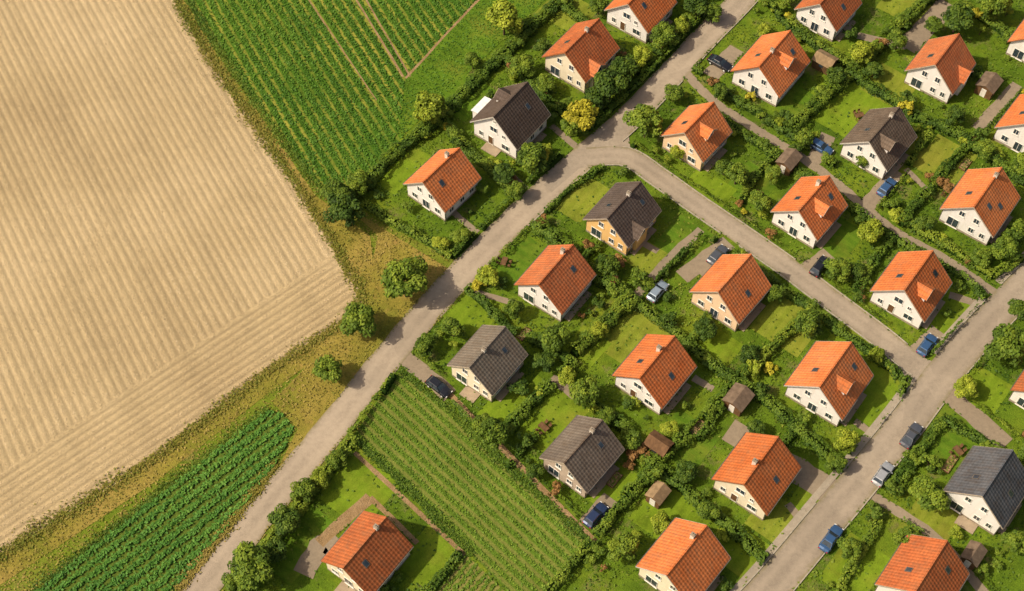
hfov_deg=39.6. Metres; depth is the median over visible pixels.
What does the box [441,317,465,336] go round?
deciduous tree
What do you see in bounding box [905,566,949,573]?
window glass
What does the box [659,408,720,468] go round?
lawn
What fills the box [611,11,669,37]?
window frames
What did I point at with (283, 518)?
deciduous tree
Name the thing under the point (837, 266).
deciduous tree
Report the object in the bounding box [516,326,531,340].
raised bed
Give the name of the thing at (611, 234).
window frames
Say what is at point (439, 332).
garden shrub
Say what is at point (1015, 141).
window frames
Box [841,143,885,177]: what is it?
walls
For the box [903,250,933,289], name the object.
ridge tiles
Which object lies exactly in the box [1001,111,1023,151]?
window glass
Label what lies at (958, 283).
garden shrub
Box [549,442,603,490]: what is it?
window glass
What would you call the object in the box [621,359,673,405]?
window glass
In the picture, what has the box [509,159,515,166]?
garden shrub
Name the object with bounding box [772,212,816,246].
walls
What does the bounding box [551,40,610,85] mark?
window glass
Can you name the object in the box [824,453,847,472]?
deciduous tree
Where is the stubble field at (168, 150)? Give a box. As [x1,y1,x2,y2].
[0,0,360,551]
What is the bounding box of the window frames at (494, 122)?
[478,120,543,152]
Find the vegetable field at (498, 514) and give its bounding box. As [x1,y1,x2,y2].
[354,373,583,590]
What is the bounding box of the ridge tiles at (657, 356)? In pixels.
[638,335,674,377]
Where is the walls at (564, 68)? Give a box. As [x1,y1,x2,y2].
[545,54,614,90]
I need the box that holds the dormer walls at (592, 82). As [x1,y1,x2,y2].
[589,66,603,87]
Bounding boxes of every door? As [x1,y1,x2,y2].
[620,22,624,29]
[649,498,654,506]
[728,404,734,412]
[887,304,893,312]
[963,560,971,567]
[979,88,986,97]
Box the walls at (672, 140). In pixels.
[663,134,726,168]
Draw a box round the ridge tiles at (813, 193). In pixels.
[797,175,829,210]
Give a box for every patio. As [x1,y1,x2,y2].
[334,581,355,590]
[459,386,479,402]
[481,142,500,156]
[954,515,977,533]
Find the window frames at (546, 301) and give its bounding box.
[523,286,587,316]
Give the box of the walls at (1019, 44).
[1007,40,1023,60]
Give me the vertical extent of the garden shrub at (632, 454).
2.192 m
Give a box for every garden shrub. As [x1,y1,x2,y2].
[373,188,384,198]
[380,584,395,590]
[391,570,402,582]
[401,201,414,212]
[434,326,446,336]
[448,108,454,115]
[448,340,457,349]
[449,128,459,138]
[449,137,462,147]
[449,243,457,250]
[453,128,463,137]
[471,279,487,290]
[475,182,488,193]
[480,158,489,169]
[485,89,494,97]
[487,155,501,167]
[495,277,507,289]
[506,378,529,395]
[507,422,515,434]
[508,74,516,80]
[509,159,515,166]
[510,33,526,46]
[515,431,533,449]
[533,385,542,395]
[535,213,546,223]
[538,149,549,160]
[542,143,552,154]
[545,238,556,244]
[547,111,557,121]
[547,480,561,496]
[561,0,572,4]
[561,96,571,106]
[578,312,585,317]
[582,129,588,135]
[582,238,594,248]
[583,553,596,563]
[588,403,599,413]
[591,296,604,308]
[591,544,606,559]
[596,292,604,299]
[600,564,607,571]
[606,286,621,297]
[614,253,625,266]
[615,51,626,55]
[616,165,628,175]
[619,281,627,292]
[622,395,635,408]
[622,459,635,469]
[626,442,649,460]
[630,396,640,406]
[631,266,648,287]
[631,529,642,537]
[636,455,644,464]
[641,467,663,482]
[649,145,659,153]
[651,48,662,57]
[660,311,676,326]
[662,193,669,199]
[663,291,674,301]
[664,155,671,162]
[681,12,693,22]
[682,400,690,409]
[700,486,712,496]
[702,356,715,370]
[706,77,719,85]
[714,528,728,541]
[719,575,734,590]
[729,85,735,92]
[731,128,737,136]
[735,199,743,207]
[745,91,755,100]
[747,359,760,376]
[747,367,758,378]
[755,112,765,121]
[756,380,770,396]
[757,0,768,5]
[758,210,767,218]
[760,138,770,148]
[761,117,770,125]
[763,361,778,375]
[764,272,773,280]
[765,228,776,239]
[770,0,787,14]
[773,111,782,117]
[774,117,784,125]
[779,109,792,123]
[784,12,792,18]
[787,117,795,127]
[793,31,804,39]
[795,413,803,421]
[803,411,811,421]
[806,298,818,308]
[812,45,819,52]
[812,131,818,137]
[821,151,833,163]
[826,581,834,588]
[834,321,845,328]
[839,446,855,454]
[841,27,858,39]
[852,289,864,302]
[854,214,866,224]
[861,262,872,271]
[861,275,872,284]
[865,501,882,519]
[866,350,874,360]
[868,346,884,363]
[871,41,880,50]
[875,38,889,44]
[883,199,896,209]
[884,477,903,495]
[887,197,900,207]
[888,207,905,222]
[894,10,911,27]
[896,489,905,496]
[897,100,913,114]
[899,89,916,103]
[902,450,914,456]
[907,55,914,62]
[909,244,920,250]
[909,451,921,464]
[911,125,920,131]
[918,452,938,470]
[925,172,934,181]
[929,459,942,473]
[934,417,947,427]
[936,176,954,197]
[937,232,947,240]
[940,307,951,316]
[948,524,963,539]
[953,279,966,291]
[957,136,967,144]
[972,7,983,17]
[974,24,986,34]
[974,127,990,139]
[974,563,988,576]
[977,440,991,446]
[982,11,997,21]
[986,245,998,259]
[992,157,1004,166]
[993,146,1004,156]
[993,560,1003,569]
[994,546,1004,556]
[998,228,1013,236]
[1001,28,1013,42]
[1005,4,1013,15]
[1005,229,1022,240]
[1008,218,1023,231]
[1015,227,1023,235]
[1017,444,1023,459]
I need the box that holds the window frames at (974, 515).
[950,496,991,529]
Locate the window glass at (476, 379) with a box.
[457,347,516,394]
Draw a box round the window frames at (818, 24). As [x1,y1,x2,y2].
[800,8,853,36]
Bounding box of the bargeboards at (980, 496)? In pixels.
[945,446,1022,528]
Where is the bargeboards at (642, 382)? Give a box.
[612,334,696,408]
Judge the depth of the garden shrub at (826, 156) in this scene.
237.32 m
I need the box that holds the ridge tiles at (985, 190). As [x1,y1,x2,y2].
[973,167,1001,207]
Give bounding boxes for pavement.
[730,252,1023,590]
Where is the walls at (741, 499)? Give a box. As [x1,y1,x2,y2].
[714,481,764,518]
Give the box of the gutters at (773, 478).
[711,432,801,519]
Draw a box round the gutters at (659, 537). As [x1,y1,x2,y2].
[635,518,730,590]
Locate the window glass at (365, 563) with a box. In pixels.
[333,560,368,590]
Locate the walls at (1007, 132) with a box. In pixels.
[994,125,1023,151]
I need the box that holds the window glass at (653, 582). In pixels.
[646,574,674,590]
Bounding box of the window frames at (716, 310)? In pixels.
[696,294,758,325]
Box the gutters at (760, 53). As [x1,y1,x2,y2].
[730,35,810,105]
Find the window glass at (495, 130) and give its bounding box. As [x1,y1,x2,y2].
[479,103,542,151]
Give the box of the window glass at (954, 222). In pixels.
[946,192,1001,238]
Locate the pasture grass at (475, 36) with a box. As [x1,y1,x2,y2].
[397,0,540,133]
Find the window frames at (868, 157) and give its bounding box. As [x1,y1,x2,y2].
[846,145,905,174]
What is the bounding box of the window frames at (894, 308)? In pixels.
[876,296,913,322]
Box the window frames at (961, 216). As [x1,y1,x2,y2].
[944,210,991,239]
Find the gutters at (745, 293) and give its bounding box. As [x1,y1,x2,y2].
[689,255,769,329]
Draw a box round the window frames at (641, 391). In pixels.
[620,379,687,408]
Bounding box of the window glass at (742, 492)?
[721,476,778,511]
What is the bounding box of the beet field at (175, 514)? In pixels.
[40,410,293,590]
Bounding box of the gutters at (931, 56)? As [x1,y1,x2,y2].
[904,40,975,102]
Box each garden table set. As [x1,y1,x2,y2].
[496,255,511,267]
[535,419,551,434]
[853,109,863,121]
[949,443,966,457]
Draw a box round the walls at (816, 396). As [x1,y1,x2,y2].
[786,387,839,424]
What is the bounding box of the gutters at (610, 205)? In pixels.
[582,183,661,254]
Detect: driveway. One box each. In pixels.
[402,352,454,400]
[580,493,616,529]
[676,237,734,282]
[703,45,743,78]
[722,419,835,499]
[801,248,834,269]
[807,132,834,163]
[862,171,902,208]
[904,0,950,52]
[911,325,942,350]
[944,388,1011,446]
[973,82,1022,128]
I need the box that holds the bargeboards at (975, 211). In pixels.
[939,167,1019,237]
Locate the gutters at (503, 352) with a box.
[447,325,527,401]
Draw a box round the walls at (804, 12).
[796,5,855,39]
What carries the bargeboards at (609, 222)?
attached to the roof at (626, 213)
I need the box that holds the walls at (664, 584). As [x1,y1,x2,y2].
[639,569,676,590]
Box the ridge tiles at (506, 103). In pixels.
[492,81,527,116]
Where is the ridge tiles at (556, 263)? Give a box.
[538,244,573,284]
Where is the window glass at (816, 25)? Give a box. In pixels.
[801,4,852,34]
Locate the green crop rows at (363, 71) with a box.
[189,0,475,196]
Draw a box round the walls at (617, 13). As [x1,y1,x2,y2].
[607,5,671,41]
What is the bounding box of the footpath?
[685,72,996,294]
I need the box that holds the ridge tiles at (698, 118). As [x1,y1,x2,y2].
[683,101,714,132]
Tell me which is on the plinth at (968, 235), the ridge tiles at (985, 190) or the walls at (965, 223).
the walls at (965, 223)
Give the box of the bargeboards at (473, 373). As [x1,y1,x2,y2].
[447,325,527,395]
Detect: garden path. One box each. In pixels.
[315,494,371,546]
[353,451,465,555]
[368,496,418,544]
[449,393,596,541]
[452,211,479,232]
[473,289,508,303]
[549,125,576,147]
[551,375,571,398]
[634,227,703,296]
[643,242,658,252]
[691,375,713,391]
[699,265,710,275]
[785,502,800,523]
[853,419,873,436]
[857,33,905,49]
[870,492,988,590]
[904,168,926,189]
[949,292,974,304]
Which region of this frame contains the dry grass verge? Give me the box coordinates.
[182,214,446,586]
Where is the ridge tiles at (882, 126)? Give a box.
[868,107,899,141]
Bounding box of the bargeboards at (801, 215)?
[770,175,847,240]
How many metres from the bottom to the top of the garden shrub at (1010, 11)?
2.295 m
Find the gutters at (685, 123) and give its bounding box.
[660,106,732,168]
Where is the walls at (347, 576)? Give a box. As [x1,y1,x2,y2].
[327,553,409,590]
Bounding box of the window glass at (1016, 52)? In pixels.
[1012,49,1023,59]
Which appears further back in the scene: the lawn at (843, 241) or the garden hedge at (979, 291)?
the lawn at (843, 241)
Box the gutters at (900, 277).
[869,252,952,327]
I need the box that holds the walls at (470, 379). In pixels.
[452,362,522,400]
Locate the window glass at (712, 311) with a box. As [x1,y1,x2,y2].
[698,290,749,323]
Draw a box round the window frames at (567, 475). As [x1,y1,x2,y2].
[548,461,615,492]
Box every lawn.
[269,504,332,584]
[315,444,399,522]
[368,138,430,193]
[399,524,486,590]
[439,74,495,121]
[442,284,505,335]
[477,391,526,423]
[491,234,544,286]
[494,319,524,343]
[514,375,587,451]
[535,0,596,30]
[554,178,609,221]
[562,325,611,367]
[586,461,637,503]
[598,298,670,362]
[626,241,667,273]
[628,478,712,538]
[654,214,713,263]
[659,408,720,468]
[686,169,736,207]
[694,329,742,366]
[719,521,769,577]
[728,161,780,208]
[745,498,798,541]
[749,285,830,356]
[772,85,817,117]
[788,487,818,509]
[804,217,861,258]
[811,80,890,136]
[811,82,852,122]
[819,532,889,590]
[828,324,872,360]
[853,362,900,430]
[860,63,914,106]
[876,0,931,25]
[888,373,902,398]
[894,498,959,539]
[905,142,928,166]
[913,134,977,187]
[914,405,992,471]
[928,287,975,333]
[959,363,1011,414]
[991,250,1023,279]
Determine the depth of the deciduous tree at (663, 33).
248.96 m
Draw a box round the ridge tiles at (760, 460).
[743,436,778,484]
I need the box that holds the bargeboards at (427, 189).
[403,149,480,212]
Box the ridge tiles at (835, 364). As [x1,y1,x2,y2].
[818,341,851,386]
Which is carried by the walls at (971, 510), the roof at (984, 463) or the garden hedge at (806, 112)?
the roof at (984, 463)
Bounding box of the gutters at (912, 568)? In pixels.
[874,535,969,590]
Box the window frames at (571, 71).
[550,57,611,87]
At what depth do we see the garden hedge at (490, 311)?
221.21 m
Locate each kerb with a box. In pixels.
[528,0,758,225]
[605,164,911,374]
[623,146,907,344]
[740,263,1021,590]
[793,317,1016,590]
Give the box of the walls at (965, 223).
[940,208,990,243]
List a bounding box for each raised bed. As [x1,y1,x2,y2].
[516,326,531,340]
[606,471,622,488]
[690,419,704,434]
[941,454,957,473]
[958,158,971,171]
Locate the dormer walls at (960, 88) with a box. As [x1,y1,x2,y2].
[955,79,967,94]
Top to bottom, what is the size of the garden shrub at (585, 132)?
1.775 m
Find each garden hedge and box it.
[245,372,396,590]
[351,0,562,199]
[362,198,455,258]
[413,347,442,374]
[420,549,463,590]
[438,115,511,189]
[449,151,562,258]
[451,399,593,530]
[463,282,569,363]
[487,220,534,265]
[500,53,590,133]
[504,354,579,432]
[505,429,540,469]
[530,216,636,304]
[543,520,611,590]
[544,164,605,214]
[558,0,643,75]
[566,288,642,360]
[580,387,660,464]
[582,238,602,259]
[590,2,710,130]
[600,387,727,525]
[630,139,903,336]
[631,297,715,364]
[636,231,702,299]
[653,463,769,565]
[682,310,712,354]
[692,25,733,70]
[692,63,838,168]
[696,393,726,442]
[709,235,902,380]
[710,356,846,473]
[720,111,977,288]
[722,345,762,393]
[738,148,780,204]
[738,304,813,376]
[764,0,818,46]
[781,420,807,445]
[783,0,934,133]
[785,14,855,68]
[835,512,885,590]
[848,69,972,142]
[850,232,895,292]
[876,130,933,210]
[877,372,912,425]
[890,26,983,81]
[890,418,941,486]
[891,496,998,590]
[895,87,1023,230]
[898,207,1023,280]
[899,424,944,487]
[930,284,986,354]
[941,412,1003,448]
[961,0,1009,42]
[967,351,987,375]
[968,140,1023,186]
[968,396,1020,437]
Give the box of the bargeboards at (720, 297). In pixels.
[689,254,769,324]
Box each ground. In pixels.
[0,1,454,590]
[247,0,1023,590]
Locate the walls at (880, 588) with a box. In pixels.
[876,586,901,590]
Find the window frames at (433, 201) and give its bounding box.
[412,185,474,215]
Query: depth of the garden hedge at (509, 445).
208.85 m
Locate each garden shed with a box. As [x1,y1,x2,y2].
[643,429,673,459]
[645,480,671,508]
[722,382,754,416]
[775,147,802,175]
[811,49,838,74]
[960,540,987,569]
[974,71,1003,99]
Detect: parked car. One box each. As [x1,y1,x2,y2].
[425,375,452,397]
[582,501,608,528]
[646,280,668,302]
[706,244,728,265]
[707,54,732,71]
[808,137,833,154]
[809,255,829,277]
[818,524,843,553]
[871,461,894,487]
[876,177,897,197]
[899,422,922,449]
[916,333,937,356]
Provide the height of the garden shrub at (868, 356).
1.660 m
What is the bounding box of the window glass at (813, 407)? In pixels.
[793,364,856,418]
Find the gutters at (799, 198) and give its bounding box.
[770,177,847,246]
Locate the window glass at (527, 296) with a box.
[524,266,586,314]
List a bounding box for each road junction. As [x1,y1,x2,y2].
[544,110,632,191]
[884,345,930,387]
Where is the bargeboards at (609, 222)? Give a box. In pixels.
[583,181,660,247]
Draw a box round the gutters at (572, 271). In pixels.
[514,246,596,320]
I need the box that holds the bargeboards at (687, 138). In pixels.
[660,102,732,162]
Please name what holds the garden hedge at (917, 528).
on the garden ground at (327, 580)
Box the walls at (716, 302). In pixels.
[692,293,738,329]
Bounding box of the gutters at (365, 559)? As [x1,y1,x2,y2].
[320,511,413,590]
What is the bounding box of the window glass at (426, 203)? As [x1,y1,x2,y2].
[413,180,472,213]
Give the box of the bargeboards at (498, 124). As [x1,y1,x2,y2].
[470,85,549,149]
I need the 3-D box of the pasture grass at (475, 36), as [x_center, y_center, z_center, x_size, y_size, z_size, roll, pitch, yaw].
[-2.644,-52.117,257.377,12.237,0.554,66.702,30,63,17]
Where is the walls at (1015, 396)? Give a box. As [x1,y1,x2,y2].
[1010,391,1023,401]
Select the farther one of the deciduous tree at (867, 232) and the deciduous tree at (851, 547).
the deciduous tree at (867, 232)
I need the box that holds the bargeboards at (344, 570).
[321,511,412,590]
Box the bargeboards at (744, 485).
[711,432,798,515]
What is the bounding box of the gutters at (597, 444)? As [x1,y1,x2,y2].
[539,415,624,497]
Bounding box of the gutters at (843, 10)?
[794,0,862,39]
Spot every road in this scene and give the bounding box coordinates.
[181,0,755,590]
[586,146,925,358]
[742,263,1023,590]
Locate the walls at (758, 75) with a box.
[732,68,803,104]
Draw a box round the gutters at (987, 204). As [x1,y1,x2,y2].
[939,170,1020,243]
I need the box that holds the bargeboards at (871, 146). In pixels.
[840,107,915,171]
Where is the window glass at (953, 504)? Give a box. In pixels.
[949,475,1012,527]
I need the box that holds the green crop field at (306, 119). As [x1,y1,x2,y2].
[192,0,530,187]
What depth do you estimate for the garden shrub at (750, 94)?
244.83 m
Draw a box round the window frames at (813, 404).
[792,389,832,420]
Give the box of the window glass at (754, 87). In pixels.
[739,49,800,98]
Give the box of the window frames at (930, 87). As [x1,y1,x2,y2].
[909,70,951,98]
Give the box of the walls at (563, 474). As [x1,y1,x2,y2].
[544,460,600,496]
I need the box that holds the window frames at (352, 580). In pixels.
[331,558,405,590]
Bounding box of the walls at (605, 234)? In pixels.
[586,218,655,253]
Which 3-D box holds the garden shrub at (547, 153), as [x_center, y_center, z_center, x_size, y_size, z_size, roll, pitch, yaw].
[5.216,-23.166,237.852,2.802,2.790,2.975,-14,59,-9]
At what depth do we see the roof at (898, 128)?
235.47 m
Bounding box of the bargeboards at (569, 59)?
[542,18,616,82]
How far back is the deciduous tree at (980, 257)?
225.67 m
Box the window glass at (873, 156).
[847,128,878,172]
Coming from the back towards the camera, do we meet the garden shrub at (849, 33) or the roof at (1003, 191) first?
the garden shrub at (849, 33)
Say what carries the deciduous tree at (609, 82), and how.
on the garden ground at (327, 580)
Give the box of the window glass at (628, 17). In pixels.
[612,3,668,35]
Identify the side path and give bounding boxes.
[495,370,523,401]
[532,132,546,143]
[564,291,591,321]
[589,465,619,497]
[630,227,656,254]
[663,382,690,414]
[703,147,727,171]
[706,573,722,590]
[738,302,765,331]
[816,222,840,248]
[835,20,855,41]
[840,393,866,425]
[885,153,908,178]
[921,300,944,328]
[989,215,1012,243]
[998,503,1021,533]
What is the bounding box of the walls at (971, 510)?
[946,492,999,533]
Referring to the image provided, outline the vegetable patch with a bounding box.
[437,557,503,590]
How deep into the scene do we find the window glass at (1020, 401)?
213.51 m
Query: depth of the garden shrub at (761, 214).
231.72 m
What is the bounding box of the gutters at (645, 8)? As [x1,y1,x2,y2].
[604,2,677,42]
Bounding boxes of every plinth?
[327,554,409,590]
[408,190,476,220]
[452,363,523,401]
[474,126,546,159]
[518,285,590,321]
[543,458,618,497]
[545,65,610,92]
[586,221,655,255]
[607,14,671,43]
[615,377,689,414]
[662,142,726,170]
[691,296,764,331]
[713,487,765,519]
[732,73,803,106]
[771,217,839,248]
[785,394,840,426]
[795,15,854,41]
[840,148,908,179]
[870,300,922,329]
[904,81,952,103]
[939,218,990,245]
[950,506,994,534]
[993,138,1018,151]
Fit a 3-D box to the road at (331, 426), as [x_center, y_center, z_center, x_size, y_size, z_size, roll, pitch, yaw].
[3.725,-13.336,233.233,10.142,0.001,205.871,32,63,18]
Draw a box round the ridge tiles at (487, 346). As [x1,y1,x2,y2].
[469,326,505,367]
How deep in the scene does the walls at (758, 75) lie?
244.23 m
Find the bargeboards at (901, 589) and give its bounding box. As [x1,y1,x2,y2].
[875,534,968,590]
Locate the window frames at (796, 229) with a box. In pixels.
[777,210,836,243]
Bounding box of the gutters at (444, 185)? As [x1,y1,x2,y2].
[404,150,481,220]
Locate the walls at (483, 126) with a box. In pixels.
[474,118,546,157]
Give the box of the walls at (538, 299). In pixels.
[518,283,590,319]
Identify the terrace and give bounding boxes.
[293,535,338,578]
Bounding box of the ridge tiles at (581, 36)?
[565,18,598,52]
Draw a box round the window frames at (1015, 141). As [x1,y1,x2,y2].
[999,128,1022,152]
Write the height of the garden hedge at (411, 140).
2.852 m
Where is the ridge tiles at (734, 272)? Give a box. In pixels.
[717,253,751,292]
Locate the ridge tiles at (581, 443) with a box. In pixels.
[563,419,602,463]
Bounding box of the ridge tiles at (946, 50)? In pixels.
[934,33,959,64]
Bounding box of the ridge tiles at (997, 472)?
[981,449,1012,496]
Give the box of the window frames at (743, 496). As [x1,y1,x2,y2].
[719,486,756,513]
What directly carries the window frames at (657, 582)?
attached to the walls at (664, 584)
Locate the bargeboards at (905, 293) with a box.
[870,250,949,321]
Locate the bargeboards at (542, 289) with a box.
[514,244,593,314]
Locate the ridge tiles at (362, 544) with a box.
[342,516,386,568]
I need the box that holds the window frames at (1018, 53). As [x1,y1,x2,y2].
[1011,46,1023,61]
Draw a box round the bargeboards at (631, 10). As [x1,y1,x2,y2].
[604,4,647,33]
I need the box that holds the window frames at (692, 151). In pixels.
[666,134,724,164]
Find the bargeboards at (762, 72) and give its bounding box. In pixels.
[730,30,810,98]
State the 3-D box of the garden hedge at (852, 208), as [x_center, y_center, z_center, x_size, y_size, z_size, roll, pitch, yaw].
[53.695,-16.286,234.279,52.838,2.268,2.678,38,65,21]
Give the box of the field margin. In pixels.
[0,0,377,584]
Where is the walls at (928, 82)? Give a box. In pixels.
[905,66,950,101]
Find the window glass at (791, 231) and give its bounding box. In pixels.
[778,193,832,241]
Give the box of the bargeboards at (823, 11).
[794,4,836,32]
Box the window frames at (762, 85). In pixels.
[738,61,801,100]
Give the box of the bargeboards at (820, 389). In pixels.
[784,341,873,420]
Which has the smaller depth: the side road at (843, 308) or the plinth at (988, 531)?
the plinth at (988, 531)
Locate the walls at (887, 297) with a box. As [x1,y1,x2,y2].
[871,291,921,327]
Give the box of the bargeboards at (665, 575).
[636,518,730,590]
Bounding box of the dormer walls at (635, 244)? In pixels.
[632,229,646,249]
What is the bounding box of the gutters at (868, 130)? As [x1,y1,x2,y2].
[839,109,916,179]
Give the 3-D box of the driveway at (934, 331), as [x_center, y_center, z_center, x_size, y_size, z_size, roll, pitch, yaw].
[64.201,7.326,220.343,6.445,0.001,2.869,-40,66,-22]
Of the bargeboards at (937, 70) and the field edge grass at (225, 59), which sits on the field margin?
the field edge grass at (225, 59)
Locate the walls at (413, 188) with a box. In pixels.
[407,183,477,218]
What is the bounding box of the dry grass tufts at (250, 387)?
[0,7,511,590]
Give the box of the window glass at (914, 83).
[911,54,943,96]
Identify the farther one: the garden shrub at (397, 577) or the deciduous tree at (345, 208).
the deciduous tree at (345, 208)
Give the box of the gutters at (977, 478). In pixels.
[943,446,1023,534]
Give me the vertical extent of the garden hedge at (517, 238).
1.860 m
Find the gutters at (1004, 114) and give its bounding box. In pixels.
[993,95,1023,137]
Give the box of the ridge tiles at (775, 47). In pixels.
[759,30,790,66]
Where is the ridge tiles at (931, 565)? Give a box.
[914,540,947,590]
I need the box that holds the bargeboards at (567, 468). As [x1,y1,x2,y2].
[539,415,623,493]
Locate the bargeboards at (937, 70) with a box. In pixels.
[905,35,974,94]
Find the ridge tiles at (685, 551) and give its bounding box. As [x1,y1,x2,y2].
[665,525,706,575]
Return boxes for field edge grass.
[170,458,281,590]
[181,0,328,204]
[354,434,475,556]
[395,366,589,541]
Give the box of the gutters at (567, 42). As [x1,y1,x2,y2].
[541,23,619,89]
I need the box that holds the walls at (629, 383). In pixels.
[615,377,662,412]
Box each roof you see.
[321,511,412,590]
[403,148,480,212]
[448,325,527,394]
[470,82,550,148]
[471,96,490,112]
[494,88,510,101]
[515,244,595,313]
[540,415,623,492]
[543,19,619,81]
[584,181,660,246]
[589,58,605,77]
[605,0,676,32]
[613,334,696,408]
[632,220,649,240]
[636,518,729,590]
[661,102,731,161]
[690,254,771,323]
[700,122,715,138]
[712,432,800,514]
[731,30,809,96]
[772,175,847,240]
[779,51,795,67]
[785,341,872,419]
[795,0,861,30]
[815,198,831,215]
[837,374,854,393]
[841,107,916,170]
[870,250,951,321]
[876,534,968,590]
[880,133,896,151]
[906,34,975,93]
[917,281,934,299]
[940,167,1019,236]
[944,446,1023,527]
[959,66,971,83]
[995,94,1023,126]
[1008,20,1023,40]
[1011,371,1023,390]
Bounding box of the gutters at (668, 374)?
[612,334,696,413]
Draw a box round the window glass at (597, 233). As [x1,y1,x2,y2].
[591,199,651,248]
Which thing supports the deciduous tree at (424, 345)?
on the garden ground at (327, 580)
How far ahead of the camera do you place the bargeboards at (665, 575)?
195.03 m
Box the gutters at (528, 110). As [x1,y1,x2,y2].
[472,97,550,150]
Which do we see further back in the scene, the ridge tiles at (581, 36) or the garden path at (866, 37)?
the garden path at (866, 37)
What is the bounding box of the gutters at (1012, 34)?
[1006,19,1023,51]
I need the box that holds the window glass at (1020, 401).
[1017,398,1023,406]
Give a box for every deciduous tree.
[221,572,244,590]
[227,541,273,590]
[264,534,286,562]
[267,503,300,537]
[290,477,315,501]
[310,468,329,488]
[312,354,342,382]
[320,178,355,202]
[322,194,364,226]
[325,449,347,468]
[338,302,376,337]
[346,169,370,195]
[380,259,428,298]
[402,256,427,281]
[412,90,448,122]
[414,332,436,356]
[431,236,450,249]
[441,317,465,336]
[449,228,470,242]
[464,51,481,68]
[471,412,493,432]
[474,264,498,285]
[474,417,508,450]
[485,0,522,35]
[492,163,515,183]
[501,298,524,319]
[506,180,527,200]
[508,53,535,77]
[516,142,546,175]
[526,463,544,477]
[531,351,554,371]
[533,38,551,52]
[534,73,554,91]
[538,323,570,352]
[558,366,576,385]
[560,116,583,137]
[561,99,598,130]
[568,374,600,406]
[580,86,610,108]
[587,320,608,337]
[588,0,608,14]
[593,254,620,275]
[594,67,627,99]
[597,408,616,424]
[606,531,639,561]
[607,56,637,80]
[620,427,643,449]
[622,104,662,137]
[633,45,652,66]
[638,275,654,289]
[649,21,679,48]
[650,509,671,534]
[660,420,679,437]
[664,83,684,101]
[669,145,684,158]
[674,16,689,32]
[674,459,698,483]
[683,0,711,19]
[692,317,717,341]
[696,501,721,519]
[705,2,721,22]
[713,82,729,100]
[715,159,731,174]
[723,162,748,184]
[740,344,760,362]
[747,419,765,433]
[748,189,772,210]
[757,22,771,35]
[765,165,782,185]
[765,284,786,301]
[782,0,797,4]
[788,143,802,151]
[793,127,813,145]
[794,308,822,339]
[814,84,833,99]
[823,256,850,282]
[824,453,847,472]
[826,66,845,83]
[833,429,860,449]
[836,537,862,562]
[847,40,874,63]
[849,262,865,280]
[856,155,868,166]
[856,218,884,242]
[861,61,884,77]
[887,29,907,49]
[891,526,920,546]
[908,474,950,511]
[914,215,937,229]
[924,15,943,33]
[940,1,974,32]
[945,104,965,125]
[953,374,978,397]
[968,247,991,267]
[972,138,995,159]
[976,0,1012,15]
[983,323,1023,366]
[992,234,1019,260]
[1001,529,1023,553]
[1007,298,1023,320]
[1011,152,1023,174]
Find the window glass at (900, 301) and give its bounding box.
[878,270,936,320]
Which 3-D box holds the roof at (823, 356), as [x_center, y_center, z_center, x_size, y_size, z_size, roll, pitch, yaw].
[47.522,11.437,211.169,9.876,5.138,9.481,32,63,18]
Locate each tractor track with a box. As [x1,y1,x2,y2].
[309,0,376,99]
[356,0,403,76]
[366,0,410,76]
[405,0,478,78]
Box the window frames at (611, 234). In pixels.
[590,221,652,250]
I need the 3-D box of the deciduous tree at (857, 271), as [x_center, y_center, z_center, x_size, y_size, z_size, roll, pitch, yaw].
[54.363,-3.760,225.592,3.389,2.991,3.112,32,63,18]
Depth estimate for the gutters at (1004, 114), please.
240.37 m
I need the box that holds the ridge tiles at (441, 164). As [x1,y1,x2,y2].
[422,147,459,182]
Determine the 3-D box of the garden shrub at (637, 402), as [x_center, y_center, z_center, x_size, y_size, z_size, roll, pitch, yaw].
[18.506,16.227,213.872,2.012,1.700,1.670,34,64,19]
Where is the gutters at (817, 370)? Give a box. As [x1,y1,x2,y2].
[784,341,873,425]
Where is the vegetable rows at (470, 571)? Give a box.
[439,555,500,590]
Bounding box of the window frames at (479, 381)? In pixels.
[456,365,520,397]
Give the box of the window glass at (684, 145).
[667,121,715,162]
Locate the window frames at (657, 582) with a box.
[644,573,675,590]
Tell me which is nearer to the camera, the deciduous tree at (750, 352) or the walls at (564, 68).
the deciduous tree at (750, 352)
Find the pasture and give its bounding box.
[398,0,543,136]
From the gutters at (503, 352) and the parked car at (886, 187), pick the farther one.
the parked car at (886, 187)
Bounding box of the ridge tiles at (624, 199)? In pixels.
[606,181,640,218]

